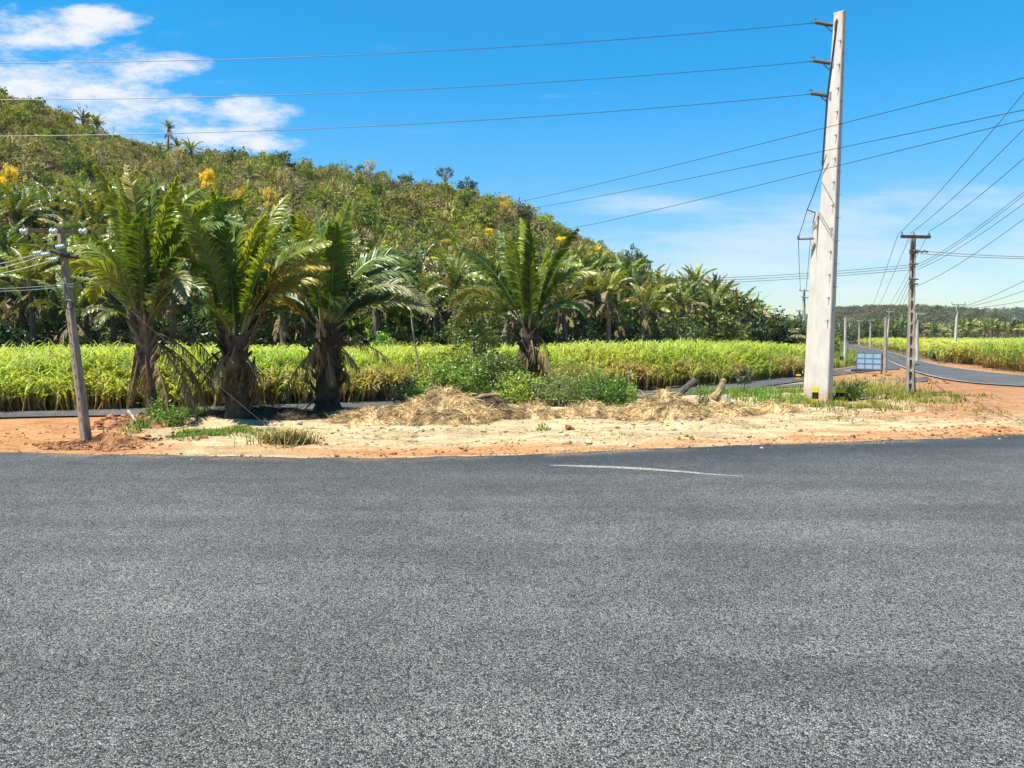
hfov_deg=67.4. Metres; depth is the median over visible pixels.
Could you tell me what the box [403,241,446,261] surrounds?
babassu palm
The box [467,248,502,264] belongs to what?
babassu palm
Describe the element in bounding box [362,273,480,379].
slender tree
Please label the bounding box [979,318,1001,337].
babassu palm
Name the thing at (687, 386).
log
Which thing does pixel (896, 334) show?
leafy tree
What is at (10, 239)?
babassu palm
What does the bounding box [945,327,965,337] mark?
babassu palm
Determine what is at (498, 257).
babassu palm
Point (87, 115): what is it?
babassu palm
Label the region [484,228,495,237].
flowering tree
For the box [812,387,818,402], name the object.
marker post
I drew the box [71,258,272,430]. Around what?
guy wire
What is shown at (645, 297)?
babassu palm
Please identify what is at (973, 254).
power cable
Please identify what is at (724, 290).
babassu palm
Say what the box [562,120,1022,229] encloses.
power cable
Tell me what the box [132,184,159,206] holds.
babassu palm
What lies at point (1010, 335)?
leafy tree
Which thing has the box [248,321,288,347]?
leafy tree
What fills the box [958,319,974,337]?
babassu palm
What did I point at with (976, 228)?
power cable
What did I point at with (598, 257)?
babassu palm
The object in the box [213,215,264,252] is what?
babassu palm
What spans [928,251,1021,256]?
power cable
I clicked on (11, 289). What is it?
babassu palm
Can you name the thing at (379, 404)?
side road
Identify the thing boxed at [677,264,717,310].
babassu palm
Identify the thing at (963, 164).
power cable
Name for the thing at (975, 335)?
leafy tree
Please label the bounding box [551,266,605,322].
babassu palm
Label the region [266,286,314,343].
babassu palm
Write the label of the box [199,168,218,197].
flowering tree
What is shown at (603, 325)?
leafy tree
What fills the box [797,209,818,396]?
concrete pole
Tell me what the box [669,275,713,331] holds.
babassu palm
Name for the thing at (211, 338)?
leafy tree
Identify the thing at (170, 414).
shrub
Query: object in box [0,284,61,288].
power cable
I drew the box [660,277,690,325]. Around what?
babassu palm
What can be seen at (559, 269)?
babassu palm
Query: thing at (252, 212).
babassu palm
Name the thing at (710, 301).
babassu palm
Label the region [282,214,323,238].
babassu palm
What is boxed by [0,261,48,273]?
power cable
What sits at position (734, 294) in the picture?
babassu palm
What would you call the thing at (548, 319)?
leafy tree
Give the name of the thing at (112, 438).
soil mound
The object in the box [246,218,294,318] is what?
babassu palm
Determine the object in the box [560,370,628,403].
shrub
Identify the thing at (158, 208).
babassu palm
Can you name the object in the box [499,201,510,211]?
flowering tree
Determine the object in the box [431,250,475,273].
babassu palm
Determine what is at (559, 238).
flowering tree
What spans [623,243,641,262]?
crest tree
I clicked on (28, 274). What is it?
babassu palm
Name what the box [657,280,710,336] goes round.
babassu palm
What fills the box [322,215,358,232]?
babassu palm
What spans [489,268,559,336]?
babassu palm
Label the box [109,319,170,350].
leafy tree
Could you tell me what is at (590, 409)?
straw heap
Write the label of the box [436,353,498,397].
shrub
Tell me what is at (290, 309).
babassu palm
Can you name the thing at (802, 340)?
leafy tree
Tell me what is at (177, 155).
flowering tree
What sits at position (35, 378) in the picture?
sugar cane
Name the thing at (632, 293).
babassu palm
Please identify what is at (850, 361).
grass
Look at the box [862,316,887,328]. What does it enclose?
leafy tree
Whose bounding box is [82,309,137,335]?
leafy tree
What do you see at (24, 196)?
babassu palm
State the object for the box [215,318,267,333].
leafy tree
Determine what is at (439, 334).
leafy tree
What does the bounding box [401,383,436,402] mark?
shrub
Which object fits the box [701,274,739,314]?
babassu palm
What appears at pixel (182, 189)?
babassu palm
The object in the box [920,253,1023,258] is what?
power cable
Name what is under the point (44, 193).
babassu palm
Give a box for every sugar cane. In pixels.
[0,337,805,411]
[853,337,1023,372]
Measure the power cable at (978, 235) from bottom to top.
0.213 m
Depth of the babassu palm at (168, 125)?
192.83 m
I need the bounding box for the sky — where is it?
[0,0,1023,318]
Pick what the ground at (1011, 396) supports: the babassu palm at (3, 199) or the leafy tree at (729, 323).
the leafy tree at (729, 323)
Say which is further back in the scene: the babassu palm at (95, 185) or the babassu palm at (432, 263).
the babassu palm at (95, 185)
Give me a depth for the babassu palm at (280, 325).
58.86 m
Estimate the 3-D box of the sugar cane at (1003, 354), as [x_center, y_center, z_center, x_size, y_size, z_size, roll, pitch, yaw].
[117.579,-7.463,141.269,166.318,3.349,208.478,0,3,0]
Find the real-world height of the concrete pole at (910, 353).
7.167 m
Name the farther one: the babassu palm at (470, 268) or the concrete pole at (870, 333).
the concrete pole at (870, 333)
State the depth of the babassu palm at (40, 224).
86.60 m
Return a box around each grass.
[103,374,1012,446]
[834,346,874,368]
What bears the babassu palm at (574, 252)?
on the hill at (256, 182)
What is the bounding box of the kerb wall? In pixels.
[849,368,880,371]
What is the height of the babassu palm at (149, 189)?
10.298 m
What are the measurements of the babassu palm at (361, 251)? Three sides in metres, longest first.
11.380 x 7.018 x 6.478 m
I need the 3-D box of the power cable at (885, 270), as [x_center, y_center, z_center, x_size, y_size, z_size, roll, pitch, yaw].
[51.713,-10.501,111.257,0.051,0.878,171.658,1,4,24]
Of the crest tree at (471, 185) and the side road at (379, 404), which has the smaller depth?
the side road at (379, 404)
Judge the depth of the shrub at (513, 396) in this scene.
27.07 m
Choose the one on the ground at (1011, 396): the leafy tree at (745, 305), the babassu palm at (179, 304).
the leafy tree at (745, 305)
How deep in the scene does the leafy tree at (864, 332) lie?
248.03 m
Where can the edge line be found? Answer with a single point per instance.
(948, 366)
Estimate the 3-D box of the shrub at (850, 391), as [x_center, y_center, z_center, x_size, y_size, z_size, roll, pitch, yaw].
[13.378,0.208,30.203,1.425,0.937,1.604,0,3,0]
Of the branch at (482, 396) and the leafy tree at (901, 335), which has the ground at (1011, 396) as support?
the leafy tree at (901, 335)
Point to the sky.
(901, 53)
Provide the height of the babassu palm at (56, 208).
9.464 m
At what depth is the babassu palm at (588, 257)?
89.85 m
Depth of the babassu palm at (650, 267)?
117.02 m
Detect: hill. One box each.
[0,119,556,309]
[840,312,1021,340]
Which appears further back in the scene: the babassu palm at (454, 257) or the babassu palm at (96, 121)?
the babassu palm at (96, 121)
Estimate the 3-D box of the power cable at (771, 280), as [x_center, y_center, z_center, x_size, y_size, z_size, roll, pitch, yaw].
[14.355,-7.657,55.432,0.040,2.820,44.852,0,3,-8]
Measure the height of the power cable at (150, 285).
1.714 m
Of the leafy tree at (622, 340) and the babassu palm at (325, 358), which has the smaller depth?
the babassu palm at (325, 358)
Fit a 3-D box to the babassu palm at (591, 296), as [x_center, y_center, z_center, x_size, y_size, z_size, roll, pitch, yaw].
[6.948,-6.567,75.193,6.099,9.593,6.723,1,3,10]
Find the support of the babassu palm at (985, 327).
on the ground at (1011, 396)
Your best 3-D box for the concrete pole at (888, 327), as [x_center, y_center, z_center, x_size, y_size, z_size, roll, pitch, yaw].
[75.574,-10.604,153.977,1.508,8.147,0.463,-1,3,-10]
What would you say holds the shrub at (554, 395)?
on the ground at (1011, 396)
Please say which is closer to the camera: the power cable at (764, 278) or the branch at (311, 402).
the branch at (311, 402)
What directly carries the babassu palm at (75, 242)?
on the hill at (256, 182)
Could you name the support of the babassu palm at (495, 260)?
on the hill at (256, 182)
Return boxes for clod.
[565,425,574,429]
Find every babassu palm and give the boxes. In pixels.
[0,181,63,239]
[0,183,66,238]
[0,184,8,216]
[0,185,26,217]
[0,194,53,284]
[0,207,20,240]
[0,215,47,314]
[0,218,48,297]
[0,244,60,344]
[0,244,61,329]
[0,253,22,297]
[7,233,86,326]
[9,177,72,233]
[9,179,22,188]
[22,180,70,237]
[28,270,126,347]
[33,216,117,316]
[38,184,81,236]
[38,206,106,244]
[44,177,103,238]
[44,235,108,335]
[56,198,107,242]
[59,164,265,420]
[60,180,95,223]
[60,192,114,244]
[61,174,97,199]
[68,236,120,304]
[71,107,92,127]
[71,167,113,233]
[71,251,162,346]
[78,178,118,233]
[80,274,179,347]
[82,219,116,251]
[83,113,110,136]
[104,204,163,226]
[107,176,164,231]
[109,176,164,218]
[120,244,206,348]
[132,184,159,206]
[145,181,186,204]
[146,188,331,418]
[149,176,183,216]
[158,184,216,252]
[159,118,178,153]
[167,136,184,154]
[168,258,190,309]
[178,137,203,157]
[179,228,233,323]
[191,185,217,230]
[194,181,242,220]
[196,224,280,331]
[200,192,252,228]
[200,192,258,219]
[210,195,254,229]
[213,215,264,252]
[230,193,261,217]
[244,211,282,227]
[244,215,294,266]
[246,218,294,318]
[254,199,435,412]
[257,271,310,346]
[265,255,294,319]
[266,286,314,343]
[267,203,311,224]
[267,206,311,261]
[273,212,326,241]
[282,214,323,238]
[287,252,377,293]
[307,184,340,209]
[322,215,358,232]
[341,240,368,303]
[344,256,407,342]
[347,234,412,332]
[350,226,379,290]
[351,228,368,240]
[357,240,391,257]
[360,254,420,328]
[371,245,437,267]
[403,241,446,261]
[405,262,443,328]
[408,262,467,338]
[421,254,464,286]
[424,222,449,242]
[425,253,492,344]
[430,241,459,261]
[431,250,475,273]
[433,256,469,275]
[446,262,504,336]
[448,217,600,398]
[448,244,491,277]
[460,259,506,325]
[461,250,499,277]
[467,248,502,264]
[472,279,542,347]
[473,253,520,306]
[476,269,544,339]
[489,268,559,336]
[492,248,547,304]
[535,245,578,309]
[536,245,558,283]
[537,248,585,319]
[542,276,591,338]
[544,279,593,344]
[549,244,592,258]
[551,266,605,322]
[553,266,605,330]
[554,247,594,309]
[556,267,613,337]
[562,247,594,269]
[567,258,605,308]
[573,244,617,308]
[575,247,627,313]
[577,267,634,345]
[581,248,622,305]
[594,280,642,338]
[600,261,634,309]
[602,257,618,293]
[607,247,654,302]
[610,255,645,272]
[610,255,652,304]
[613,267,661,322]
[613,284,661,340]
[618,270,675,343]
[619,262,659,285]
[630,283,678,335]
[640,263,668,284]
[642,274,674,320]
[652,264,683,311]
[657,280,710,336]
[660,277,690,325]
[662,272,675,300]
[665,275,700,317]
[667,268,709,285]
[667,280,703,310]
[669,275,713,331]
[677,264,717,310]
[685,281,742,338]
[692,273,731,320]
[697,273,741,320]
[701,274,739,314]
[720,286,768,317]
[721,288,747,316]
[742,295,772,314]
[751,306,780,330]
[769,320,806,340]
[788,320,806,344]
[871,322,883,333]
[880,322,903,338]
[887,317,905,333]
[895,315,915,332]
[915,320,930,336]
[915,322,928,337]
[927,321,947,337]
[938,328,951,336]
[944,321,959,337]
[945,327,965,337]
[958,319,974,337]
[958,325,975,336]
[961,316,982,336]
[973,320,989,337]
[976,322,995,337]
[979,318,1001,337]
[983,320,1007,337]
[995,325,1018,334]
[999,320,1009,338]
[1004,316,1023,334]
[1006,320,1023,336]
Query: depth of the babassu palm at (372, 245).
79.79 m
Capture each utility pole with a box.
[19,228,91,439]
[843,318,845,359]
[883,317,886,372]
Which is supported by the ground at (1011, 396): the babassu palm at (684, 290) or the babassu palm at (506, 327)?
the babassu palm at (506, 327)
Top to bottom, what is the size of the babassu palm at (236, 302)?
6.954 m
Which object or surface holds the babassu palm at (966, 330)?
on the ground at (1011, 396)
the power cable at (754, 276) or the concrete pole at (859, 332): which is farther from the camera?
the concrete pole at (859, 332)
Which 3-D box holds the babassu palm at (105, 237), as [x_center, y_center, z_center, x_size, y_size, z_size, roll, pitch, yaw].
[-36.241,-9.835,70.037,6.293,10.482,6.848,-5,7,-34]
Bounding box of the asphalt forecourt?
[0,434,1023,767]
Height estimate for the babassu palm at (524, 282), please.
7.764 m
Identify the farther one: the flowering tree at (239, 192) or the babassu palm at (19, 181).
the flowering tree at (239, 192)
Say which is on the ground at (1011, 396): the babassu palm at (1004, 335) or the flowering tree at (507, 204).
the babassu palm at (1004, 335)
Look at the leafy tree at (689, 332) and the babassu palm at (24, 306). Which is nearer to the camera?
the babassu palm at (24, 306)
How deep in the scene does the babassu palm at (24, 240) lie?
67.96 m
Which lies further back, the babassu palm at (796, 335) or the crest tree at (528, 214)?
the crest tree at (528, 214)
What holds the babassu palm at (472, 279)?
on the ground at (1011, 396)
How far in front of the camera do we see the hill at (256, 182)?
155.50 m
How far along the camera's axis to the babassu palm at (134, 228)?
21.98 m
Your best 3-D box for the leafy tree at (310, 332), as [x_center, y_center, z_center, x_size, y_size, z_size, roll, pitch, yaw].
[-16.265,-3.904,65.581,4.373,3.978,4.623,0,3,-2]
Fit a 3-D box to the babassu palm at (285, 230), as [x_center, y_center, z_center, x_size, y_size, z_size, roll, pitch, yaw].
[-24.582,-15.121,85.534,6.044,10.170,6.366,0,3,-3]
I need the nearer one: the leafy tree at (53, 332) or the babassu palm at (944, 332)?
the leafy tree at (53, 332)
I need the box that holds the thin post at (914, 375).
[914,364,919,387]
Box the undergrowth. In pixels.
[0,255,786,351]
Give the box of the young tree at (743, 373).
[735,367,753,389]
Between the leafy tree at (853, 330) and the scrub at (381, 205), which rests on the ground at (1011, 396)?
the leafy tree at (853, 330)
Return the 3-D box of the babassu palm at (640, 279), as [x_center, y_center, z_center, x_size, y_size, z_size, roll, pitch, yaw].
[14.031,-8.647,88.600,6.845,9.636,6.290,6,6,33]
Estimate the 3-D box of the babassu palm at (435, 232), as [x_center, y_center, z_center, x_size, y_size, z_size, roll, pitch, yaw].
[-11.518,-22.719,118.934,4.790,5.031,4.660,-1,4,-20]
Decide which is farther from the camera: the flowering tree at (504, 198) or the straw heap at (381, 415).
the flowering tree at (504, 198)
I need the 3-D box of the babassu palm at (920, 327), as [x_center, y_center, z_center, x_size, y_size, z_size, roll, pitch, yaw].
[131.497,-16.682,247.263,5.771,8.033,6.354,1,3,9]
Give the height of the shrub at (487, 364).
2.200 m
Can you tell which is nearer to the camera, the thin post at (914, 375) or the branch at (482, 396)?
the branch at (482, 396)
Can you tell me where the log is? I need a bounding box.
[675,378,696,396]
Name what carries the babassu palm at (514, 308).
on the hill at (256, 182)
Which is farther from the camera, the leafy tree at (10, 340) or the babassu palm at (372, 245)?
the babassu palm at (372, 245)
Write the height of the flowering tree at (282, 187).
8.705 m
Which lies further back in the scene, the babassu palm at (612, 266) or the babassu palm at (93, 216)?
the babassu palm at (612, 266)
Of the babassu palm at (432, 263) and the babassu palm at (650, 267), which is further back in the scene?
the babassu palm at (650, 267)
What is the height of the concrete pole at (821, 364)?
14.818 m
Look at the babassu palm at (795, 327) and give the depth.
102.94 m
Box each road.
[0,363,899,416]
[745,377,927,388]
[841,343,1023,385]
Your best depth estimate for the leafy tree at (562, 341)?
69.70 m
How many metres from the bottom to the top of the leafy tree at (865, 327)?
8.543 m
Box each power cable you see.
[0,61,810,99]
[0,256,40,268]
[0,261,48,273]
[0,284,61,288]
[30,94,807,135]
[34,23,811,62]
[85,277,356,285]
[90,278,387,288]
[514,77,1023,202]
[528,110,1022,208]
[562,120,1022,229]
[624,270,904,283]
[627,267,908,280]
[632,265,906,278]
[807,154,826,209]
[865,236,897,320]
[868,239,908,321]
[898,93,1023,234]
[910,129,1023,233]
[917,192,1023,264]
[917,204,1022,269]
[918,195,1023,266]
[918,220,1021,285]
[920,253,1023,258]
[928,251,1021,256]
[930,158,1023,230]
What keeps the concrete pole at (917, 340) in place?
on the ground at (1011, 396)
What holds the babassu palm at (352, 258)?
on the hill at (256, 182)
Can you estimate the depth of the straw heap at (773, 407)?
24.80 m
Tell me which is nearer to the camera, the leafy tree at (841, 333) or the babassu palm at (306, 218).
the babassu palm at (306, 218)
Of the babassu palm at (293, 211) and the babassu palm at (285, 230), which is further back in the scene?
the babassu palm at (293, 211)
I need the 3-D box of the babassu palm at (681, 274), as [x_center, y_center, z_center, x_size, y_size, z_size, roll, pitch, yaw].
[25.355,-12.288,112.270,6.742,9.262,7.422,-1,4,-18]
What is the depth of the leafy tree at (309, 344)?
60.47 m
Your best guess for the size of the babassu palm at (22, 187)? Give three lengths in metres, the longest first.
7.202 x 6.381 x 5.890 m
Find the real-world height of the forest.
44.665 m
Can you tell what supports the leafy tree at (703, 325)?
on the ground at (1011, 396)
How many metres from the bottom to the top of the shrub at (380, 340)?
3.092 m
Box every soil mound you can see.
[76,428,146,446]
[109,415,167,429]
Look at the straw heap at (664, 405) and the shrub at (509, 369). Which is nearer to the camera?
the straw heap at (664, 405)
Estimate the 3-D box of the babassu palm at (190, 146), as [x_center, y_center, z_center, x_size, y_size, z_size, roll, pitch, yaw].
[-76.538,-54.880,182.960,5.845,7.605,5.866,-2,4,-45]
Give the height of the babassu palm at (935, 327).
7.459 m
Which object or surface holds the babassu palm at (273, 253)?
on the ground at (1011, 396)
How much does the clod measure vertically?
0.159 m
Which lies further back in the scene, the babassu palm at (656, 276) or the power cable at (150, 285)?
the babassu palm at (656, 276)
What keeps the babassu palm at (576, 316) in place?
on the hill at (256, 182)
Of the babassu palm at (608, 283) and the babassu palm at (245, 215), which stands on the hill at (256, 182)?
the babassu palm at (245, 215)
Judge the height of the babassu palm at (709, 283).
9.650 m
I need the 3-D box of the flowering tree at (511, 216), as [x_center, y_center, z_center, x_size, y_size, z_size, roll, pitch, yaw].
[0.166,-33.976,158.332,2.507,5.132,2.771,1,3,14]
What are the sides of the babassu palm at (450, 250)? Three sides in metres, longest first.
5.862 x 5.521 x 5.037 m
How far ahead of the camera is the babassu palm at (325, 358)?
24.23 m
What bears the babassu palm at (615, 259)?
on the hill at (256, 182)
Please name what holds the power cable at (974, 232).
attached to the concrete pole at (910, 353)
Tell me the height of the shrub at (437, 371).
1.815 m
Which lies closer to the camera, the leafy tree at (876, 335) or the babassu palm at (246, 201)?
the babassu palm at (246, 201)
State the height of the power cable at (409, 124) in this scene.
1.946 m
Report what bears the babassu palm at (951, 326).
on the ground at (1011, 396)
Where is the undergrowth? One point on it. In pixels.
(202, 333)
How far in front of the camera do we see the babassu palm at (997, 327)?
248.63 m
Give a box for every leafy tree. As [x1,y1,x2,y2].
[0,309,47,343]
[0,338,24,350]
[36,309,83,335]
[38,328,67,345]
[56,332,92,347]
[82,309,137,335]
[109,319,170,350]
[156,303,216,334]
[160,319,198,345]
[160,330,197,346]
[197,330,224,348]
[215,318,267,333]
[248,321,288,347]
[268,317,301,338]
[298,315,345,343]
[298,334,314,347]
[379,242,434,311]
[386,333,406,346]
[406,262,461,333]
[428,322,469,346]
[437,280,513,391]
[475,319,503,333]
[500,326,522,344]
[522,326,551,344]
[540,310,568,330]
[546,332,573,345]
[567,325,601,343]
[568,319,606,341]
[590,315,625,337]
[615,336,640,343]
[628,329,665,343]
[649,314,706,342]
[677,306,727,340]
[683,300,747,344]
[714,315,756,342]
[717,296,771,342]
[734,312,772,343]
[741,304,793,343]
[785,316,806,344]
[835,322,847,341]
[835,326,857,341]
[847,324,863,343]
[852,328,868,339]
[854,318,881,338]
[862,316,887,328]
[868,325,892,337]
[889,329,906,337]
[894,325,915,337]
[926,331,940,337]
[968,332,979,338]
[1004,333,1016,338]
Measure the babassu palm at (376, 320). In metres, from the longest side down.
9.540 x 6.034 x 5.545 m
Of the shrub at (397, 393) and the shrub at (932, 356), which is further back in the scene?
the shrub at (932, 356)
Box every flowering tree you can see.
[0,162,21,187]
[168,146,189,171]
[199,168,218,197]
[227,187,248,209]
[262,186,280,208]
[274,164,291,195]
[363,159,376,173]
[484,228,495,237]
[497,192,511,211]
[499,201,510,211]
[506,208,517,221]
[556,236,564,249]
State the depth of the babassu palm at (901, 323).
247.24 m
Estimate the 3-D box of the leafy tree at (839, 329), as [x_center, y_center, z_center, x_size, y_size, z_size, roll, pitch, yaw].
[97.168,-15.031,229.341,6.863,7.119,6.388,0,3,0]
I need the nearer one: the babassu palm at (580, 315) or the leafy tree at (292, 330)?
the leafy tree at (292, 330)
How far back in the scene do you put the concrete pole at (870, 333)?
188.44 m
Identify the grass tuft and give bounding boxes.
[234,425,341,448]
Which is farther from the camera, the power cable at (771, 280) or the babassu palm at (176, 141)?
the babassu palm at (176, 141)
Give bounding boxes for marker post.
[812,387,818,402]
[836,389,844,400]
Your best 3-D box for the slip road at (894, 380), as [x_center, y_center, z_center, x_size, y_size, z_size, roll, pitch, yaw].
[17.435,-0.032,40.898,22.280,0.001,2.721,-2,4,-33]
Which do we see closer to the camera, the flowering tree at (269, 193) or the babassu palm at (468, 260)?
the babassu palm at (468, 260)
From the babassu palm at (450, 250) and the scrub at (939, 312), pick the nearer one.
the babassu palm at (450, 250)
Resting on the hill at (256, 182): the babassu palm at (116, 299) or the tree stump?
the babassu palm at (116, 299)
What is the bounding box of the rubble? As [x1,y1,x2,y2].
[0,370,1022,463]
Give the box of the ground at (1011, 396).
[0,341,1023,457]
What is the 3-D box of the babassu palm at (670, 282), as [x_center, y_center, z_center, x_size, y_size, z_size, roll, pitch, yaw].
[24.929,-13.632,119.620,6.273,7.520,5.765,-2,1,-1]
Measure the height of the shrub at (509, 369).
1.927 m
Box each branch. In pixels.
[301,395,317,411]
[473,393,498,398]
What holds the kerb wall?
on the ground at (1011, 396)
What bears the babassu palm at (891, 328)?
on the ground at (1011, 396)
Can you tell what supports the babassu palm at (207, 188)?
on the hill at (256, 182)
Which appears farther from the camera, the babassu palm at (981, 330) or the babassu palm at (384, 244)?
the babassu palm at (981, 330)
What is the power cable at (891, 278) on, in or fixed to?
attached to the concrete pole at (910, 353)
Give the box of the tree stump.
[710,378,726,401]
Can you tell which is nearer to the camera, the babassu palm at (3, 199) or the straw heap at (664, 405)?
the straw heap at (664, 405)
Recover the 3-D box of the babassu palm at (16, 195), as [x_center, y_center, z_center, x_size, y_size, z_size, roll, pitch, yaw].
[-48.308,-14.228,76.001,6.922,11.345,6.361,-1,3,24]
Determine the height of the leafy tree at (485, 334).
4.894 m
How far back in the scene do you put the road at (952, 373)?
52.48 m
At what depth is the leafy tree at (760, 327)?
90.50 m
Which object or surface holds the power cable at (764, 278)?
attached to the concrete pole at (910, 353)
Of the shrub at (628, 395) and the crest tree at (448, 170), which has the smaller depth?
the shrub at (628, 395)
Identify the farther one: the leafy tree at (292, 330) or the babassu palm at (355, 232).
the babassu palm at (355, 232)
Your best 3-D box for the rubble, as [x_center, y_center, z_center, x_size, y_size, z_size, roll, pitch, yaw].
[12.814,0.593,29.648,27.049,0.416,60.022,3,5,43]
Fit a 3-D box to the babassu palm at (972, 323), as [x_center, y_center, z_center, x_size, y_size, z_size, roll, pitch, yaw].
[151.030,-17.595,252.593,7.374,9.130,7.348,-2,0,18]
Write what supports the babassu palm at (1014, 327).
on the ground at (1011, 396)
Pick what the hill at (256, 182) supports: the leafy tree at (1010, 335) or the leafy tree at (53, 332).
the leafy tree at (53, 332)
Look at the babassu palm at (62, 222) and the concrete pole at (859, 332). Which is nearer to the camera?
the babassu palm at (62, 222)
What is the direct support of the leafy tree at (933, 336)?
on the ground at (1011, 396)
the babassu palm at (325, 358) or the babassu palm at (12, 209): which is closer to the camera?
the babassu palm at (325, 358)
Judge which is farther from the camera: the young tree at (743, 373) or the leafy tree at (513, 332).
the leafy tree at (513, 332)
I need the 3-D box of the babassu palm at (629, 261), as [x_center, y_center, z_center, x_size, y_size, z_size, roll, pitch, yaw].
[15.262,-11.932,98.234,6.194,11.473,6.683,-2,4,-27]
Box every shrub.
[138,396,182,419]
[157,404,201,425]
[369,331,403,349]
[385,373,430,402]
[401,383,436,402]
[409,358,467,393]
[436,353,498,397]
[473,347,522,399]
[485,355,528,391]
[492,368,549,404]
[526,369,591,406]
[554,356,604,399]
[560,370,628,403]
[606,378,640,403]
[692,383,714,406]
[833,378,877,399]
[926,346,945,360]
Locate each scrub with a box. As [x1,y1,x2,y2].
[0,86,842,352]
[790,304,1023,340]
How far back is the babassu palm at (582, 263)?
86.72 m
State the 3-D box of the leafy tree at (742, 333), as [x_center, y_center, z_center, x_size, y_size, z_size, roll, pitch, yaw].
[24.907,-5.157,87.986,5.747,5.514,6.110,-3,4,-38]
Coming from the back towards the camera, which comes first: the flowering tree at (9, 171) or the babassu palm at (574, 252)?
the flowering tree at (9, 171)
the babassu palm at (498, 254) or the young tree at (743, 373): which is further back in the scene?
the babassu palm at (498, 254)
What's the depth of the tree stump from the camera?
25.58 m
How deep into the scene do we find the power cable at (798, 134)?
27.55 m
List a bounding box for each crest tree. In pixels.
[433,166,454,186]
[454,176,477,191]
[515,203,535,218]
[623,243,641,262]
[633,253,648,270]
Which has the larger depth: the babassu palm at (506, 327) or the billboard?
the babassu palm at (506, 327)
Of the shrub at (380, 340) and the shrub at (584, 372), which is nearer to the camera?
the shrub at (584, 372)
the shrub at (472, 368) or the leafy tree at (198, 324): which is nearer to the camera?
the shrub at (472, 368)
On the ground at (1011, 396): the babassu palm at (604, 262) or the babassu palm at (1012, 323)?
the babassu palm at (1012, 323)
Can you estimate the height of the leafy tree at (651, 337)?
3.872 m
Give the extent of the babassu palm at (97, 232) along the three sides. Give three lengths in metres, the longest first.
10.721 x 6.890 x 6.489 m
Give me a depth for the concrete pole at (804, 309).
111.45 m
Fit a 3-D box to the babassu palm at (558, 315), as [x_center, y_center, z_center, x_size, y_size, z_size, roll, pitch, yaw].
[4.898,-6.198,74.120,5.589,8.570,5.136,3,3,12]
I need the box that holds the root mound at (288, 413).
[188,399,339,422]
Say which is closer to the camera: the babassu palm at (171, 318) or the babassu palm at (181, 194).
the babassu palm at (171, 318)
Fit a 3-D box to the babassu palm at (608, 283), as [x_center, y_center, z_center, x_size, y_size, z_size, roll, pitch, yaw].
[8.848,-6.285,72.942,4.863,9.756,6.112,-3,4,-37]
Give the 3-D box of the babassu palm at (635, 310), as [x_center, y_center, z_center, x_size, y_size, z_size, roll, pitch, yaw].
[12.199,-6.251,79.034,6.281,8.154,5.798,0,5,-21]
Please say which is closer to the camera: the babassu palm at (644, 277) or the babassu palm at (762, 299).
the babassu palm at (644, 277)
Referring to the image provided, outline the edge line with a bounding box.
[849,344,1018,374]
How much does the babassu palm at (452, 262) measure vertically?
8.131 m
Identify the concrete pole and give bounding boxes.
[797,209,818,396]
[799,289,808,326]
[806,10,847,403]
[856,319,862,344]
[867,319,873,346]
[887,311,893,349]
[900,232,930,393]
[915,311,924,360]
[951,302,965,341]
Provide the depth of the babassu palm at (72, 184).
88.00 m
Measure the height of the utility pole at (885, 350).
4.197 m
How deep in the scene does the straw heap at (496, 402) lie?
23.11 m
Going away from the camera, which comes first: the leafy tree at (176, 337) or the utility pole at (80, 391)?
the utility pole at (80, 391)
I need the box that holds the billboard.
[856,352,882,373]
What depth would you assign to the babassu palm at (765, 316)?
95.54 m
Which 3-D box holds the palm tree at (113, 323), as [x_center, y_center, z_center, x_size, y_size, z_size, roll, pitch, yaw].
[-30.204,-5.978,58.496,6.553,10.634,6.957,-2,2,-12]
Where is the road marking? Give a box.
[554,465,734,475]
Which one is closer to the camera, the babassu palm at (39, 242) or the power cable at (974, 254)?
the power cable at (974, 254)
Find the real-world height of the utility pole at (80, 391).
5.254 m
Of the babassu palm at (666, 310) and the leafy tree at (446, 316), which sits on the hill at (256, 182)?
the leafy tree at (446, 316)
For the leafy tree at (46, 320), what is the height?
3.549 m
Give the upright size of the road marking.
0.001 m
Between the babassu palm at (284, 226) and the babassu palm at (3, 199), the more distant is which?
the babassu palm at (3, 199)
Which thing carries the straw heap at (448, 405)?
on the ground at (1011, 396)
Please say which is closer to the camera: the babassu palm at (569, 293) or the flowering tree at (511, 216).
the babassu palm at (569, 293)
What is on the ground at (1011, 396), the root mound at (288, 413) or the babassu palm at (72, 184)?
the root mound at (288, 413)
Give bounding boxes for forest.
[964,306,1023,320]
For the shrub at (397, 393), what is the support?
on the ground at (1011, 396)
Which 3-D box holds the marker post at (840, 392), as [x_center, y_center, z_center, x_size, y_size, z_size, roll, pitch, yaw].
[12.690,0.466,29.701,0.309,0.500,0.247,1,4,22]
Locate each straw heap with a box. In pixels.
[322,403,412,426]
[383,383,509,426]
[476,392,515,419]
[509,399,561,419]
[552,397,632,420]
[614,386,716,421]
[701,397,766,418]
[748,397,806,414]
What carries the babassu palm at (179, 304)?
on the hill at (256, 182)
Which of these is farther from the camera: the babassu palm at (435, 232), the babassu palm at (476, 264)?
the babassu palm at (435, 232)
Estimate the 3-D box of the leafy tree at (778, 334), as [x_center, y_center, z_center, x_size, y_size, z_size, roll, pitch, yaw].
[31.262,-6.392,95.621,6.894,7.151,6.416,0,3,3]
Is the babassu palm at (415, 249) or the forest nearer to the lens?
the babassu palm at (415, 249)
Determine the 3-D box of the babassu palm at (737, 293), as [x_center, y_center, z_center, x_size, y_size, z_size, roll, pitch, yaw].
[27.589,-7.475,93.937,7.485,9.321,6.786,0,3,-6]

